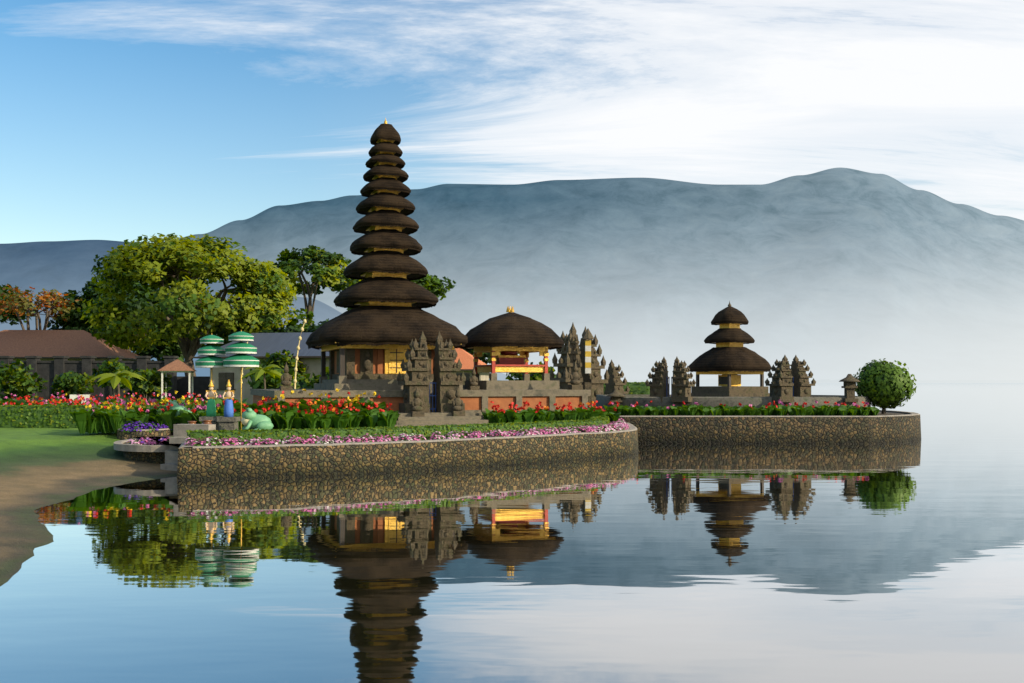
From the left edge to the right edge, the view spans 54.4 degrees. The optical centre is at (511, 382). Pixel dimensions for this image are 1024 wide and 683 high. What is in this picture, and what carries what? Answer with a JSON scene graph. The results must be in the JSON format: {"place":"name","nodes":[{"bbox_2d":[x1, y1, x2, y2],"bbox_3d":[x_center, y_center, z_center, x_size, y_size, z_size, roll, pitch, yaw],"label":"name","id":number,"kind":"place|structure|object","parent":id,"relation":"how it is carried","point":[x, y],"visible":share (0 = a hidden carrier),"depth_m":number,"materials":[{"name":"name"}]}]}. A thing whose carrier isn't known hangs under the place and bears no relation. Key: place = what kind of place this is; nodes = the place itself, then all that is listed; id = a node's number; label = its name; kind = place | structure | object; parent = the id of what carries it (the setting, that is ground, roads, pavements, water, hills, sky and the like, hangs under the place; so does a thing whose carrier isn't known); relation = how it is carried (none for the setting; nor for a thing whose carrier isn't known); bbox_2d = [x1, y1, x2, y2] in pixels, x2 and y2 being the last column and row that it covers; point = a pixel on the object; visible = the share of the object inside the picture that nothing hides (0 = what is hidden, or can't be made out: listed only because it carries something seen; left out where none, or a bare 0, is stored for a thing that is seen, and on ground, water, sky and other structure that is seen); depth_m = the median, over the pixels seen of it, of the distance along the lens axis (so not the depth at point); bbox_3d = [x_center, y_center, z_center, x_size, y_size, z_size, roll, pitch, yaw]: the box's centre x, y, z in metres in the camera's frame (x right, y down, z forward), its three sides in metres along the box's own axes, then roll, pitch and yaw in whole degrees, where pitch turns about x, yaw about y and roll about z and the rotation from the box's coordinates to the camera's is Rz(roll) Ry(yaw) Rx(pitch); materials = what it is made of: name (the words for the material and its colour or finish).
{"place":"outdoors","nodes":[
{"label":"outdoors","id":0,"kind":"place"},
{"bbox_2d":[0,428,176,585],"bbox_3d":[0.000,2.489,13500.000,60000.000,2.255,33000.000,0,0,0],"label":"ground","id":1,"kind":"structure","parent":0,"point":[41,467],"depth_m":20.39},
{"bbox_2d":[0,283,37,325],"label":"tree","id":2,"kind":"object","parent":1,"relation":"on","point":[11,316],"visible":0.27,"depth_m":89.12,"materials":[{"name":"green plant"}]},
{"bbox_2d":[0,359,47,400],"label":"shrub","id":3,"kind":"object","parent":1,"relation":"on","point":[22,376],"depth_m":61.71,"materials":[{"name":"green plant"}]},
{"bbox_2d":[0,285,81,329],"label":"orange tree","id":4,"kind":"object","parent":1,"relation":"on","point":[45,298],"depth_m":79.15,"materials":[{"name":"orange plant"}]},
{"bbox_2d":[50,370,97,399],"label":"shrub","id":5,"kind":"object","parent":1,"relation":"on","point":[73,383],"depth_m":62.50,"materials":[{"name":"green plant"}]},
{"bbox_2d":[0,330,150,360],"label":"building roof","id":6,"kind":"structure","parent":1,"relation":"on","point":[73,345],"depth_m":75.86,"materials":[{"name":"paint"}]},
{"bbox_2d":[70,395,89,403],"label":"sign board","id":7,"kind":"object","parent":1,"relation":"on","point":[73,397],"visible":0.33,"depth_m":47.00,"materials":[{"name":"white paint"}]},
{"bbox_2d":[0,356,209,401],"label":"wall","id":8,"kind":"structure","parent":1,"relation":"on","point":[48,371],"depth_m":65.78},
{"bbox_2d":[90,357,135,398],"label":"shrub","id":9,"kind":"object","parent":1,"relation":"on","point":[112,366],"depth_m":59.75,"materials":[{"name":"green plant"}]},
{"bbox_2d":[3,395,223,410],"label":"flowers","id":10,"kind":"object","parent":1,"relation":"on","point":[68,401],"depth_m":34.89,"materials":[{"name":"red plant"}]},
{"bbox_2d":[47,278,180,356],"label":"tree","id":11,"kind":"object","parent":1,"relation":"on","point":[133,304],"depth_m":82.62,"materials":[{"name":"green plant"}]},
{"bbox_2d":[88,370,146,398],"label":"lawn palm","id":12,"kind":"object","parent":1,"relation":"on","point":[116,378],"depth_m":43.77,"materials":[{"name":"green plant"}]},
{"bbox_2d":[0,390,247,408],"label":"flowers","id":13,"kind":"object","parent":1,"relation":"on","point":[217,401],"depth_m":41.55,"materials":[{"name":"red plant"}]},
{"bbox_2d":[114,438,168,463],"bbox_3d":[-8.489,1.858,24.209,2.135,0.885,3.725,0,0,-6],"label":"stone planter","id":14,"kind":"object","parent":1,"relation":"on","point":[155,454],"depth_m":22.63,"materials":[{"name":"grey stone"}]},
{"bbox_2d":[117,428,171,439],"bbox_3d":[-9.451,1.599,25.823,1.440,0.803,0.955,0,0,-40],"label":"stone planter","id":15,"kind":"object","parent":1,"relation":"on","point":[121,435],"depth_m":25.43,"materials":[{"name":"stone"}]},
{"bbox_2d":[121,368,172,402],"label":"shrub","id":16,"kind":"object","parent":1,"relation":"on","point":[150,384],"depth_m":61.96,"materials":[{"name":"green plant"}]},
{"bbox_2d":[133,314,195,361],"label":"tree","id":17,"kind":"object","parent":1,"relation":"on","point":[148,353],"depth_m":86.76,"materials":[{"name":"green plant"}]},
{"bbox_2d":[158,359,195,397],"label":"gazebo","id":18,"kind":"object","parent":1,"relation":"on","point":[177,365],"visible":0.68,"depth_m":61.30,"materials":[{"name":"brown paint"}]},
{"bbox_2d":[77,233,296,375],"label":"tree","id":19,"kind":"object","parent":1,"relation":"on","point":[270,300],"depth_m":69.07,"materials":[{"name":"green plant"}]},
{"bbox_2d":[160,424,215,470],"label":"terrace steps","id":20,"kind":"structure","parent":1,"relation":"on","point":[171,453],"depth_m":22.41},
{"bbox_2d":[240,342,247,402],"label":"umbrella pole","id":21,"kind":"object","parent":1,"relation":"on","point":[240,383],"visible":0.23,"depth_m":51.96,"materials":[{"name":"gold metal"}]},
{"bbox_2d":[237,364,281,388],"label":"palm","id":22,"kind":"object","parent":1,"relation":"on","point":[259,371],"depth_m":49.86,"materials":[{"name":"green plant"}]},
{"bbox_2d":[193,332,328,404],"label":"building","id":23,"kind":"structure","parent":1,"relation":"on","point":[264,343],"depth_m":61.64,"materials":[{"name":"paint"}]},
{"bbox_2d":[245,363,299,388],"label":"shrub","id":24,"kind":"object","parent":1,"relation":"on","point":[272,382],"depth_m":57.12,"materials":[{"name":"green plant"}]},
{"bbox_2d":[238,308,321,332],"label":"tree","id":25,"kind":"object","parent":1,"relation":"on","point":[292,326],"depth_m":81.06,"materials":[{"name":"plant"}]},
{"bbox_2d":[260,349,308,388],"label":"shrub","id":26,"kind":"object","parent":1,"relation":"on","point":[281,361],"visible":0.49,"depth_m":59.67,"materials":[{"name":"green plant"}]},
{"bbox_2d":[298,366,328,388],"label":"shrub","id":27,"kind":"object","parent":1,"relation":"on","point":[307,384],"visible":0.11,"depth_m":55.09,"materials":[{"name":"green plant"}]},
{"bbox_2d":[304,318,328,331],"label":"meru","id":28,"kind":"structure","parent":1,"relation":"on","point":[313,327],"depth_m":76.99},
{"bbox_2d":[273,245,360,324],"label":"tree","id":29,"kind":"object","parent":1,"relation":"on","point":[290,263],"depth_m":84.42,"materials":[{"name":"green plant"}]},
{"bbox_2d":[336,274,455,309],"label":"tree","id":30,"kind":"object","parent":1,"relation":"on","point":[434,285],"visible":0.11,"depth_m":94.49,"materials":[{"name":"green plant"}]},
{"bbox_2d":[177,423,638,480],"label":"stone retaining wall","id":31,"kind":"structure","parent":1,"relation":"on","point":[262,461],"depth_m":22.01,"materials":[{"name":"stone"}]},
{"bbox_2d":[251,389,590,427],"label":"temple terrace","id":32,"kind":"structure","parent":1,"relation":"on","point":[477,402],"depth_m":30.61,"materials":[{"name":"brick"}]},
{"bbox_2d":[306,118,467,389],"bbox_3d":[-4.179,-4.273,32.993,5.118,9.025,5.122,0,0,-20],"label":"pagoda","id":33,"kind":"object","parent":32,"relation":"on","point":[374,331],"visible":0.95,"depth_m":31.88,"materials":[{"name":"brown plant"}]},
{"bbox_2d":[460,306,564,389],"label":"pavilion","id":34,"kind":"structure","parent":32,"relation":"on","point":[510,335],"depth_m":33.04,"materials":[{"name":"brown plant"}]},
{"bbox_2d":[455,348,488,380],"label":"building","id":35,"kind":"structure","parent":1,"relation":"on","point":[465,358],"depth_m":67.86,"materials":[{"name":"paint"}]},
{"bbox_2d":[463,349,519,363],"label":"tree","id":36,"kind":"object","parent":1,"relation":"on","point":[483,357],"depth_m":73.67,"materials":[{"name":"green plant"}]},
{"bbox_2d":[506,361,555,379],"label":"shrub","id":37,"kind":"object","parent":1,"relation":"on","point":[534,376],"visible":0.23,"depth_m":59.97,"materials":[{"name":"green plant"}]},
{"bbox_2d":[619,410,920,443],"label":"stone retaining wall","id":38,"kind":"structure","parent":1,"relation":"on","point":[880,429],"depth_m":32.41,"materials":[{"name":"stone"}]},
{"label":"terrace soil","id":39,"kind":"structure","parent":1,"relation":"on","visible":0},
{"bbox_2d":[127,436,168,444],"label":"flowers","id":40,"kind":"object","parent":39,"relation":"on","point":[145,441],"depth_m":23.22,"materials":[{"name":"pink plant"}]},
{"bbox_2d":[199,416,222,430],"bbox_3d":[-7.735,1.190,25.600,0.483,0.620,0.483,0,0,0],"label":"statue pedestal","id":41,"kind":"object","parent":39,"relation":"on","point":[214,420],"visible":0.31,"depth_m":25.36,"materials":[{"name":"grey stone"}]},
{"bbox_3d":[-8.935,1.200,26.600,0.633,0.500,0.633,0,0,0],"label":"frog pedestal","id":42,"kind":"object","parent":1,"relation":"on","visible":0},
{"bbox_2d":[166,400,191,415],"bbox_3d":[-8.949,0.715,26.605,0.636,0.484,0.602,0,0,20],"label":"frog","id":43,"kind":"object","parent":42,"relation":"on","point":[175,405],"visible":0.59,"depth_m":26.50,"materials":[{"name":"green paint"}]},
{"bbox_2d":[0,404,194,428],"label":"hedge","id":44,"kind":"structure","parent":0,"point":[55,410],"depth_m":30.06,"materials":[{"name":"green plant"}]},
{"bbox_2d":[67,396,223,433],"bbox_3d":[-9.712,0.829,26.724,3.879,0.982,3.049,0,0,0],"label":"flower bed","id":45,"kind":"object","parent":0,"point":[103,420],"depth_m":25.99,"materials":[{"name":"green plant"}]},
{"bbox_2d":[139,435,180,446],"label":"island soil","id":46,"kind":"structure","parent":0,"point":[157,438],"depth_m":24.45,"materials":[{"name":"brown soil"}]},
{"bbox_2d":[202,420,211,423],"bbox_3d":[-7.440,1.170,24.300,0.400,0.500,0.400,0,0,0],"label":"pot","id":47,"kind":"object","parent":46,"relation":"on","point":[206,421],"visible":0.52,"depth_m":24.21,"materials":[{"name":"orange ceramic"}]},
{"bbox_2d":[195,334,227,379],"bbox_3d":[-7.855,0.050,26.050,0.844,2.700,0.844,0,0,0],"label":"umbrella","id":48,"kind":"object","parent":46,"relation":"on","point":[211,353],"visible":0.91,"depth_m":25.79,"materials":[{"name":"green fabric"}]},
{"bbox_2d":[217,417,240,429],"bbox_3d":[-7.197,1.190,25.300,0.483,0.620,0.483,0,0,0],"label":"statue pedestal","id":49,"kind":"object","parent":46,"relation":"on","point":[228,423],"visible":0.52,"depth_m":25.11,"materials":[{"name":"grey stone"}]},
{"bbox_2d":[222,380,233,416],"bbox_3d":[-7.197,0.405,25.300,0.332,0.950,0.235,0,0,10],"label":"statue","id":50,"kind":"object","parent":49,"relation":"on","point":[228,405],"visible":1,"depth_m":25.24,"materials":[{"name":"stone"}]},
{"bbox_2d":[223,331,258,429],"bbox_3d":[-7.017,0.015,25.800,0.925,2.770,0.925,0,0,0],"label":"umbrella","id":51,"kind":"object","parent":46,"relation":"on","point":[241,350],"visible":0.99,"depth_m":25.52,"materials":[{"name":"green fabric"}]},
{"bbox_2d":[293,319,306,388],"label":"bamboo pole","id":52,"kind":"object","parent":46,"relation":"on","point":[298,349],"visible":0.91,"depth_m":40.07,"materials":[{"name":"beige wood"}]},
{"bbox_2d":[184,418,629,445],"bbox_3d":[0.777,1.272,29.083,5.806,0.299,22.148,0,0,29],"label":"flower bed","id":53,"kind":"object","parent":46,"relation":"on","point":[619,424],"visible":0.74,"depth_m":22.73,"materials":[{"name":"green plant"}]},
{"bbox_2d":[582,329,593,406],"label":"banner","id":54,"kind":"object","parent":46,"relation":"on","point":[587,335],"depth_m":44.87,"materials":[{"name":"yellow fabric"}]},
{"bbox_2d":[549,323,629,406],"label":"gate","id":55,"kind":"structure","parent":46,"relation":"on","point":[570,351],"depth_m":45.89,"materials":[{"name":"stone"}]},
{"bbox_2d":[205,380,217,416],"bbox_3d":[-7.735,0.405,25.600,0.332,0.950,0.235,0,0,-20],"label":"statue","id":56,"kind":"object","parent":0,"point":[211,393],"visible":1,"depth_m":25.54,"materials":[{"name":"stone"}]},
{"bbox_2d":[241,408,272,430],"bbox_3d":[-6.303,0.920,24.594,0.758,0.577,0.716,0,0,-20],"label":"frog","id":57,"kind":"object","parent":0,"point":[252,419],"visible":0.94,"depth_m":24.37,"materials":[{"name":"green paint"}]},
{"bbox_2d":[0,240,518,379],"bbox_3d":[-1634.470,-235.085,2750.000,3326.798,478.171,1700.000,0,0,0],"label":"mountain","id":58,"kind":"structure","parent":0,"point":[62,266],"depth_m":3042.06,"materials":[{"name":"blue"}]},
{"bbox_2d":[818,313,1023,382],"bbox_3d":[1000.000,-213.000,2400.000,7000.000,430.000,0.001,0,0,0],"label":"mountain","id":59,"kind":"structure","parent":58,"relation":"attached to","point":[990,350],"depth_m":2400.00,"materials":[{"name":"white"}]},
{"bbox_2d":[217,388,388,428],"bbox_3d":[-6.001,0.748,28.444,4.811,1.145,2.563,0,0,0],"label":"red canna","id":60,"kind":"object","parent":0,"point":[303,405],"depth_m":28.32,"materials":[{"name":"red plant"}]},
{"bbox_2d":[223,399,399,429],"bbox_3d":[-5.554,0.904,27.756,4.852,0.832,2.398,0,0,-21],"label":"canna","id":61,"kind":"object","parent":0,"point":[364,417],"depth_m":27.19,"materials":[{"name":"green plant"}]},
{"bbox_2d":[186,407,609,442],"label":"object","id":62,"kind":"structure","parent":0,"point":[417,427],"depth_m":22.93,"materials":[{"name":"plant"}]},
{"bbox_2d":[280,331,582,416],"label":"split gate","id":63,"kind":"structure","parent":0,"point":[414,381],"depth_m":29.62,"materials":[{"name":"stone"}]},
{"bbox_2d":[429,382,435,411],"bbox_3d":[-2.429,0.450,29.916,0.320,0.900,0.025,0,0,-20],"label":"gate door","id":64,"kind":"structure","parent":63,"relation":"attached to","point":[432,395],"depth_m":29.92,"materials":[{"name":"paint"}]},
{"bbox_2d":[0,383,1023,682],"bbox_3d":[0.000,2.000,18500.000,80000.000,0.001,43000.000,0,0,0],"label":"lake water","id":65,"kind":"structure","parent":0,"point":[784,563],"depth_m":10.52,"materials":[{"name":"blue liquid"}]},
{"bbox_2d":[0,0,1023,243],"label":"sky","id":66,"kind":"structure","parent":0,"point":[121,120],"materials":[{"name":"blue"}]},
{"bbox_2d":[482,400,620,422],"bbox_3d":[1.248,0.926,30.429,4.304,0.787,1.884,0,0,-22],"label":"flower bed","id":67,"kind":"object","parent":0,"point":[529,414],"depth_m":29.98,"materials":[{"name":"plant"}]},
{"bbox_2d":[147,168,1023,380],"bbox_3d":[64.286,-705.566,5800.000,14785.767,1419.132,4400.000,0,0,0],"label":"mountain","id":68,"kind":"structure","parent":0,"point":[820,273],"depth_m":5543.19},
{"bbox_2d":[604,382,649,393],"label":"hedge","id":69,"kind":"object","parent":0,"point":[635,389],"depth_m":49.16,"materials":[{"name":"green plant"}]},
{"bbox_2d":[622,378,818,382],"bbox_3d":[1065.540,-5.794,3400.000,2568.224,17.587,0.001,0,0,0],"label":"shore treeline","id":70,"kind":"object","parent":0,"point":[711,380],"visible":0.1,"depth_m":3400.00,"materials":[{"name":"green plant"}]},
{"bbox_2d":[635,412,904,415],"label":"island soil","id":71,"kind":"structure","parent":0,"point":[887,413],"depth_m":35.87,"materials":[{"name":"brown soil"}]},
{"bbox_2d":[606,390,625,405],"bbox_3d":[3.740,0.710,35.800,0.665,0.900,0.665,0,0,-22],"label":"stone lantern","id":72,"kind":"object","parent":71,"relation":"on","point":[616,395],"visible":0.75,"depth_m":35.65,"materials":[{"name":"stone"}]},
{"bbox_2d":[596,394,870,414],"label":"low wall","id":73,"kind":"structure","parent":71,"relation":"on","point":[645,399],"depth_m":35.60,"materials":[{"name":"stone"}]},
{"label":"island floor","id":74,"kind":"structure","parent":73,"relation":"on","visible":0},
{"bbox_2d":[645,357,695,401],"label":"split gate","id":75,"kind":"structure","parent":74,"relation":"on","point":[681,384],"depth_m":35.71,"materials":[{"name":"stone"}]},
{"bbox_2d":[669,377,671,396],"bbox_3d":[5.712,0.250,35.900,0.280,0.900,0.021,0,0,28],"label":"blue gate door","id":76,"kind":"structure","parent":75,"relation":"in","point":[669,387],"depth_m":35.91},
{"bbox_2d":[688,301,770,396],"bbox_3d":[8.527,-1.278,39.014,2.833,3.876,2.827,0,0,-32],"label":"pagoda","id":77,"kind":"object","parent":74,"relation":"on","point":[729,359],"visible":0.99,"depth_m":38.34,"materials":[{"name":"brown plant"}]},
{"bbox_2d":[765,355,815,401],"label":"split gate","id":78,"kind":"structure","parent":74,"relation":"on","point":[781,385],"depth_m":35.61,"materials":[{"name":"stone"}]},
{"bbox_2d":[839,374,859,401],"bbox_3d":[12.038,0.200,35.500,0.732,1.000,0.732,0,0,-22],"label":"stone lantern","id":79,"kind":"object","parent":74,"relation":"on","point":[849,381],"visible":1,"depth_m":35.36,"materials":[{"name":"stone"}]},
{"bbox_2d":[853,358,916,413],"bbox_3d":[13.725,0.192,36.806,2.356,2.155,2.310,0,0,0],"label":"island bush","id":80,"kind":"object","parent":74,"relation":"on","point":[893,391],"depth_m":36.17,"materials":[{"name":"green plant"}]},
{"bbox_2d":[603,400,879,415],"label":"island plants","id":81,"kind":"object","parent":71,"relation":"on","point":[747,410],"depth_m":33.56,"materials":[{"name":"green plant"}]},
{"label":"terrace soil","id":82,"kind":"structure","parent":0,"visible":0},
{"bbox_2d":[119,421,171,432],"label":"purple flowers","id":83,"kind":"object","parent":82,"relation":"on","point":[134,426],"visible":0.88,"depth_m":25.50,"materials":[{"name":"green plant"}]}
]}

